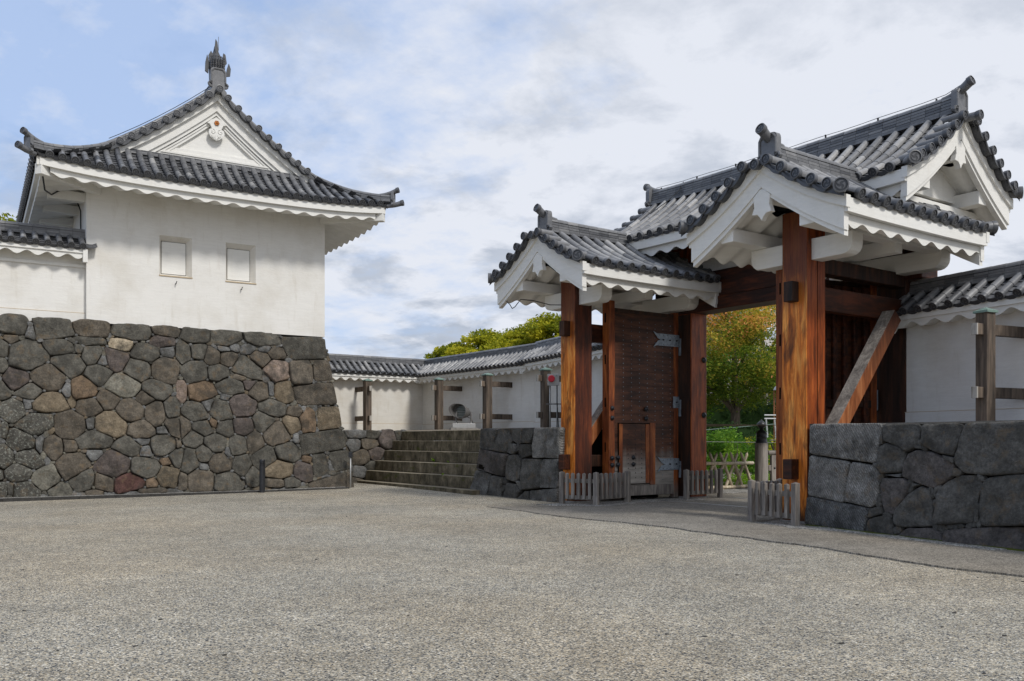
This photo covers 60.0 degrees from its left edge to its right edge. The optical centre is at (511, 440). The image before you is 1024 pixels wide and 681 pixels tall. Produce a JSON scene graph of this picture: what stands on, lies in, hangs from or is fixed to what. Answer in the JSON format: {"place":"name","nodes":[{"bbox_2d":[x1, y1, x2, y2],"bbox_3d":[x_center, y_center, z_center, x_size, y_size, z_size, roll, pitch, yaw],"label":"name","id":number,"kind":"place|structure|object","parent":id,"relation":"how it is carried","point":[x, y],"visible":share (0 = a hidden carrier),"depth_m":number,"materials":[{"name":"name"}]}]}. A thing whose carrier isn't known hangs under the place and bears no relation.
{"place":"outdoors","nodes":[
{"label":"outdoors","id":0,"kind":"place"},
{"bbox_2d":[0,472,1023,680],"bbox_3d":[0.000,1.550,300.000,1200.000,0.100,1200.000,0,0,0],"label":"gravel ground","id":1,"kind":"structure","parent":0,"point":[143,565],"depth_m":8.91,"materials":[{"name":"grey gravel"}]},
{"bbox_2d":[0,212,16,221],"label":"maple tree","id":2,"kind":"object","parent":1,"relation":"on","point":[9,219],"visible":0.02,"depth_m":45.13,"materials":[{"name":"green plant"}]},
{"bbox_2d":[6,487,334,497],"bbox_3d":[-11.427,1.499,24.436,14.350,0.032,0.600,0,0,-31],"label":"gravel strip","id":3,"kind":"object","parent":1,"relation":"on","point":[161,493],"visible":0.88,"depth_m":25.20,"materials":[{"name":"grey gravel"}]},
{"bbox_2d":[0,487,348,501],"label":"kerb","id":4,"kind":"structure","parent":1,"relation":"on","point":[83,497],"depth_m":24.57,"materials":[{"name":"grey stone"}]},
{"bbox_2d":[0,313,353,498],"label":"stone rampart","id":5,"kind":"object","parent":1,"relation":"on","point":[93,407],"visible":0.91,"depth_m":25.73,"materials":[{"name":"grey stone"}]},
{"bbox_2d":[0,220,96,321],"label":"castle wall","id":6,"kind":"structure","parent":5,"relation":"on","point":[42,270],"depth_m":24.68,"materials":[{"name":"white paint"}]},
{"bbox_2d":[14,37,403,337],"bbox_3d":[-10.976,-7.830,30.272,10.881,8.980,11.396,0,0,-31],"label":"castle turret","id":7,"kind":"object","parent":5,"relation":"on","point":[213,206],"visible":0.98,"depth_m":26.68,"materials":[{"name":"white paint"}]},
{"bbox_2d":[159,235,192,278],"bbox_3d":[-10.046,-5.443,26.468,0.945,1.205,0.270,0,0,-31],"label":"window","id":8,"kind":"structure","parent":7,"relation":"in","point":[175,253],"depth_m":26.48,"materials":[{"name":"paint"}]},
{"bbox_2d":[225,242,255,283],"bbox_3d":[-8.418,-5.443,27.462,0.940,1.205,0.270,0,0,-31],"label":"window","id":9,"kind":"structure","parent":7,"relation":"in","point":[240,258],"depth_m":27.50,"materials":[{"name":"paint"}]},
{"bbox_2d":[259,459,264,492],"bbox_3d":[-7.390,1.084,26.260,0.170,1.030,0.170,0,0,0],"label":"bollard","id":10,"kind":"object","parent":1,"relation":"on","point":[262,476],"visible":0.97,"depth_m":26.20,"materials":[{"name":"black metal"}]},
{"bbox_2d":[348,452,352,487],"bbox_3d":[-5.120,1.000,28.150,0.120,1.240,0.100,0,0,0],"label":"sensor post","id":11,"kind":"object","parent":1,"relation":"on","point":[350,454],"visible":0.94,"depth_m":28.13,"materials":[{"name":"metal"}]},
{"bbox_2d":[343,429,405,482],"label":"retaining wall","id":12,"kind":"structure","parent":1,"relation":"on","point":[367,448],"depth_m":31.45,"materials":[{"name":"stone"}]},
{"bbox_2d":[357,430,480,494],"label":"stone steps","id":13,"kind":"structure","parent":1,"relation":"on","point":[407,462],"depth_m":28.91,"materials":[{"name":"grey stone"}]},
{"bbox_2d":[424,343,476,358],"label":"maple tree","id":14,"kind":"object","parent":1,"relation":"on","point":[438,351],"visible":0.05,"depth_m":53.72,"materials":[{"name":"green plant"}]},
{"bbox_2d":[444,328,518,355],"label":"maple tree","id":15,"kind":"object","parent":1,"relation":"on","point":[487,339],"visible":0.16,"depth_m":49.84,"materials":[{"name":"green plant"}]},
{"bbox_2d":[22,501,1023,674],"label":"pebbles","id":16,"kind":"object","parent":1,"relation":"on","point":[544,584],"visible":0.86,"depth_m":7.66,"materials":[{"name":"grey stone"}]},
{"bbox_2d":[499,325,553,347],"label":"maple tree","id":17,"kind":"object","parent":1,"relation":"on","point":[513,334],"visible":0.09,"depth_m":50.71,"materials":[{"name":"green plant"}]},
{"bbox_2d":[511,312,560,343],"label":"maple tree","id":18,"kind":"object","parent":1,"relation":"on","point":[534,329],"visible":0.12,"depth_m":48.88,"materials":[{"name":"green plant"}]},
{"bbox_2d":[470,427,657,501],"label":"stone block wall","id":19,"kind":"structure","parent":1,"relation":"on","point":[520,463],"depth_m":23.75,"materials":[{"name":"black stone"}]},
{"bbox_2d":[536,497,703,505],"bbox_3d":[2.968,1.600,22.657,4.828,0.060,1.750,0,0,-42],"label":"gravel strip","id":20,"kind":"object","parent":1,"relation":"on","point":[633,500],"visible":0.56,"depth_m":22.41,"materials":[{"name":"grey gravel"}]},
{"bbox_2d":[559,471,630,504],"bbox_3d":[2.179,1.185,21.930,1.924,0.830,0.804,0,0,-17],"label":"picket barrier","id":21,"kind":"object","parent":20,"relation":"on","point":[623,479],"visible":0.93,"depth_m":21.84,"materials":[{"name":"grey wood"}]},
{"bbox_2d":[706,356,727,418],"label":"broadleaf tree","id":22,"kind":"object","parent":1,"relation":"on","point":[710,402],"depth_m":49.66,"materials":[{"name":"green plant"}]},
{"bbox_2d":[706,426,742,477],"bbox_3d":[7.898,0.529,35.005,2.324,2.234,2.092,0,0,0],"label":"bush","id":23,"kind":"object","parent":1,"relation":"on","point":[714,444],"visible":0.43,"depth_m":34.54,"materials":[{"name":"green plant"}]},
{"bbox_2d":[709,488,747,492],"bbox_3d":[7.340,1.598,27.898,3.936,0.064,1.915,0,0,-30],"label":"gravel strip","id":24,"kind":"object","parent":1,"relation":"on","point":[741,490],"visible":0.13,"depth_m":27.59,"materials":[{"name":"grey gravel"}]},
{"bbox_2d":[706,452,753,489],"bbox_3d":[6.651,0.990,28.216,3.306,1.228,0.204,0,0,-39],"label":"bamboo fence","id":25,"kind":"object","parent":24,"relation":"on","point":[743,463],"visible":0.62,"depth_m":28.48,"materials":[{"name":"beige wood"}]},
{"bbox_2d":[755,419,767,481],"bbox_3d":[7.870,0.515,28.000,0.410,2.370,0.410,0,0,0],"label":"bridge post","id":26,"kind":"object","parent":24,"relation":"on","point":[761,458],"visible":0.94,"depth_m":27.84,"materials":[{"name":"black metal"}]},
{"bbox_2d":[723,436,747,477],"bbox_3d":[7.751,0.725,30.875,1.001,1.755,0.742,0,0,0],"label":"bush","id":27,"kind":"object","parent":1,"relation":"on","point":[729,451],"visible":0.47,"depth_m":30.86,"materials":[{"name":"green plant"}]},
{"bbox_2d":[706,419,772,460],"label":"hedge","id":28,"kind":"object","parent":1,"relation":"on","point":[747,432],"visible":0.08,"depth_m":43.08,"materials":[{"name":"green plant"}]},
{"bbox_2d":[706,305,775,428],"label":"cherry tree","id":29,"kind":"object","parent":1,"relation":"on","point":[734,393],"visible":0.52,"depth_m":45.79,"materials":[{"name":"green plant"}]},
{"bbox_2d":[706,392,775,428],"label":"hedge","id":30,"kind":"object","parent":1,"relation":"on","point":[754,416],"visible":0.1,"depth_m":55.30,"materials":[{"name":"green plant"}]},
{"bbox_2d":[706,424,775,442],"bbox_3d":[8.892,-0.291,33.736,5.001,0.799,1.918,0,0,-21],"label":"guard cable","id":31,"kind":"object","parent":1,"relation":"on","point":[742,426],"visible":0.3,"depth_m":34.43,"materials":[{"name":"grey metal"}]},
{"bbox_2d":[713,474,769,485],"bbox_3d":[7.656,1.373,30.012,4.110,0.557,2.130,0,0,0],"label":"ground cover","id":32,"kind":"object","parent":1,"relation":"on","point":[744,478],"visible":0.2,"depth_m":29.67,"materials":[{"name":"green plant"}]},
{"bbox_2d":[708,305,775,402],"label":"broadleaf tree","id":33,"kind":"object","parent":1,"relation":"on","point":[768,349],"visible":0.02,"depth_m":61.82,"materials":[{"name":"green plant"}]},
{"bbox_2d":[717,431,774,475],"bbox_3d":[9.628,0.592,36.529,2.482,2.112,2.182,0,0,0],"label":"bush","id":34,"kind":"object","parent":1,"relation":"on","point":[746,448],"visible":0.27,"depth_m":36.12,"materials":[{"name":"green plant"}]},
{"bbox_2d":[731,353,771,399],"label":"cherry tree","id":35,"kind":"object","parent":1,"relation":"on","point":[749,374],"visible":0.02,"depth_m":53.02,"materials":[{"name":"green plant"}]},
{"bbox_2d":[488,75,1023,523],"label":"castle gate","id":36,"kind":"structure","parent":1,"relation":"on","point":[832,248],"depth_m":19.08,"materials":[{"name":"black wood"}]},
{"bbox_2d":[602,300,680,496],"bbox_3d":[3.501,-1.015,23.509,2.654,5.130,0.329,0,0,-36],"label":"door","id":37,"kind":"structure","parent":36,"relation":"in","point":[641,404],"depth_m":23.34,"materials":[{"name":"brown wood"}]},
{"bbox_2d":[776,269,877,478],"bbox_3d":[6.800,-1.015,18.888,2.668,5.130,0.261,0,0,-21],"label":"door","id":38,"kind":"structure","parent":36,"relation":"in","point":[846,337],"depth_m":18.90,"materials":[{"name":"brown wood"}]},
{"bbox_2d":[740,434,775,464],"bbox_3d":[11.138,0.657,38.936,2.798,1.905,2.028,0,0,-14],"label":"bush","id":39,"kind":"object","parent":1,"relation":"on","point":[770,448],"visible":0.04,"depth_m":38.72,"materials":[{"name":"green plant"}]},
{"bbox_2d":[764,387,775,449],"bbox_3d":[10.877,-0.350,36.478,1.250,3.900,0.600,0,0,-10],"label":"utility mast","id":40,"kind":"object","parent":1,"relation":"on","point":[774,423],"visible":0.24,"depth_m":36.42,"materials":[{"name":"metal"}]},
{"bbox_2d":[757,519,1006,549],"bbox_3d":[5.873,1.599,15.112,1.163,0.062,5.268,0,0,-20],"label":"gravel strip","id":41,"kind":"object","parent":1,"relation":"on","point":[784,524],"visible":0.35,"depth_m":14.90,"materials":[{"name":"grey gravel"}]},
{"bbox_2d":[805,420,1023,549],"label":"stone block wall","id":42,"kind":"structure","parent":1,"relation":"on","point":[961,483],"depth_m":14.19,"materials":[{"name":"black stone"}]},
{"bbox_2d":[0,0,1023,358],"label":"sky","id":43,"kind":"structure","parent":0,"point":[480,113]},
{"bbox_2d":[395,424,774,430],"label":"terrace","id":44,"kind":"structure","parent":0,"point":[710,425],"depth_m":28.20,"materials":[{"name":"grey stone"}]},
{"bbox_2d":[355,379,372,429],"bbox_3d":[-6.191,-1.345,36.874,0.330,2.390,1.445,0,0,-35],"label":"wall brace post","id":45,"kind":"object","parent":44,"relation":"on","point":[366,390],"depth_m":36.46,"materials":[{"name":"brown wood"}]},
{"bbox_2d":[329,353,424,430],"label":"castle wall","id":46,"kind":"structure","parent":44,"relation":"on","point":[397,397],"depth_m":38.03,"materials":[{"name":"paint"}]},
{"bbox_2d":[431,377,461,429],"bbox_3d":[-2.655,-1.350,36.275,1.425,2.400,0.330,0,0,-35],"label":"wall brace post","id":47,"kind":"object","parent":44,"relation":"on","point":[438,388],"depth_m":35.97,"materials":[{"name":"brown wood"}]},
{"bbox_2d":[449,403,477,429],"bbox_3d":[-1.809,-0.816,32.585,1.061,1.052,0.658,0,0,-8],"label":"floodlight","id":48,"kind":"object","parent":44,"relation":"on","point":[458,410],"visible":0.94,"depth_m":32.41,"materials":[{"name":"metal"}]},
{"bbox_2d":[415,343,539,429],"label":"castle wall","id":49,"kind":"structure","parent":44,"relation":"on","point":[465,371],"depth_m":35.12,"materials":[{"name":"white paint"}]},
{"bbox_2d":[479,373,511,428],"bbox_3d":[-0.594,-1.325,33.361,1.445,2.390,0.330,0,0,-35],"label":"wall brace post","id":50,"kind":"object","parent":44,"relation":"on","point":[487,383],"depth_m":33.05,"materials":[{"name":"brown wood"}]},
{"bbox_2d":[536,367,560,426],"bbox_3d":[1.496,-1.260,29.770,1.475,2.340,0.330,0,0,-24],"label":"wall brace post","id":51,"kind":"object","parent":44,"relation":"on","point":[543,414],"depth_m":29.48,"materials":[{"name":"brown wood"}]},
{"bbox_2d":[546,374,560,427],"bbox_3d":[1.370,-1.225,28.922,0.500,1.870,0.235,0,0,0],"label":"alarm stand","id":52,"kind":"object","parent":44,"relation":"on","point":[552,379],"visible":0.92,"depth_m":28.96,"materials":[{"name":"metal"}]},
{"bbox_2d":[518,336,601,427],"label":"castle wall","id":53,"kind":"structure","parent":44,"relation":"on","point":[547,353],"depth_m":30.94,"materials":[{"name":"white paint"}]},
{"bbox_2d":[706,313,764,391],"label":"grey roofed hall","id":54,"kind":"structure","parent":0,"point":[720,336],"depth_m":66.20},
{"bbox_2d":[487,493,1023,577],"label":"sand path","id":55,"kind":"structure","parent":0,"point":[720,518],"depth_m":15.14,"materials":[{"name":"grey sand"}]},
{"bbox_2d":[683,468,722,499],"bbox_3d":[5.171,1.185,23.949,1.536,0.830,0.118,0,0,-39],"label":"picket barrier","id":56,"kind":"object","parent":55,"relation":"on","point":[689,477],"visible":0.94,"depth_m":23.85,"materials":[{"name":"grey wood"}]},
{"bbox_2d":[664,500,743,506],"bbox_3d":[5.474,1.585,20.962,0.080,0.030,5.550,0,0,-35],"label":"threshold strip","id":57,"kind":"object","parent":55,"relation":"on","point":[704,503],"visible":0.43,"depth_m":21.99,"materials":[{"name":"stone"}]},
{"bbox_2d":[768,450,775,480],"bbox_3d":[9.323,1.014,28.359,2.500,1.371,0.172,0,0,-12],"label":"bridge railing","id":58,"kind":"object","parent":55,"relation":"on","point":[772,465],"visible":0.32,"depth_m":28.07,"materials":[{"name":"grey wood"}]},
{"bbox_2d":[748,478,799,525],"bbox_3d":[4.991,1.185,17.158,0.801,0.830,1.841,0,0,8],"label":"picket barrier","id":59,"kind":"object","parent":55,"relation":"on","point":[765,498],"visible":0.94,"depth_m":16.78,"materials":[{"name":"grey wood"}]},
{"bbox_2d":[805,524,1023,551],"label":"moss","id":60,"kind":"object","parent":55,"relation":"on","point":[919,538],"visible":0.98,"depth_m":14.25,"materials":[{"name":"green plant"}]},
{"bbox_2d":[754,338,775,404],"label":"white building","id":61,"kind":"structure","parent":0,"point":[768,341],"depth_m":77.55,"materials":[{"name":"white paint"}]},
{"bbox_2d":[886,420,1022,423],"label":"terrace","id":62,"kind":"structure","parent":0,"point":[951,422],"depth_m":14.07,"materials":[{"name":"grey stone"}]},
{"bbox_2d":[894,260,1023,422],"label":"castle wall","id":63,"kind":"structure","parent":62,"relation":"on","point":[938,319],"depth_m":17.77,"materials":[{"name":"white paint"}]},
{"bbox_2d":[971,307,1023,420],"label":"wall brace post","id":64,"kind":"object","parent":62,"relation":"on","point":[986,392],"depth_m":16.00,"materials":[{"name":"brown wood"}]}
]}

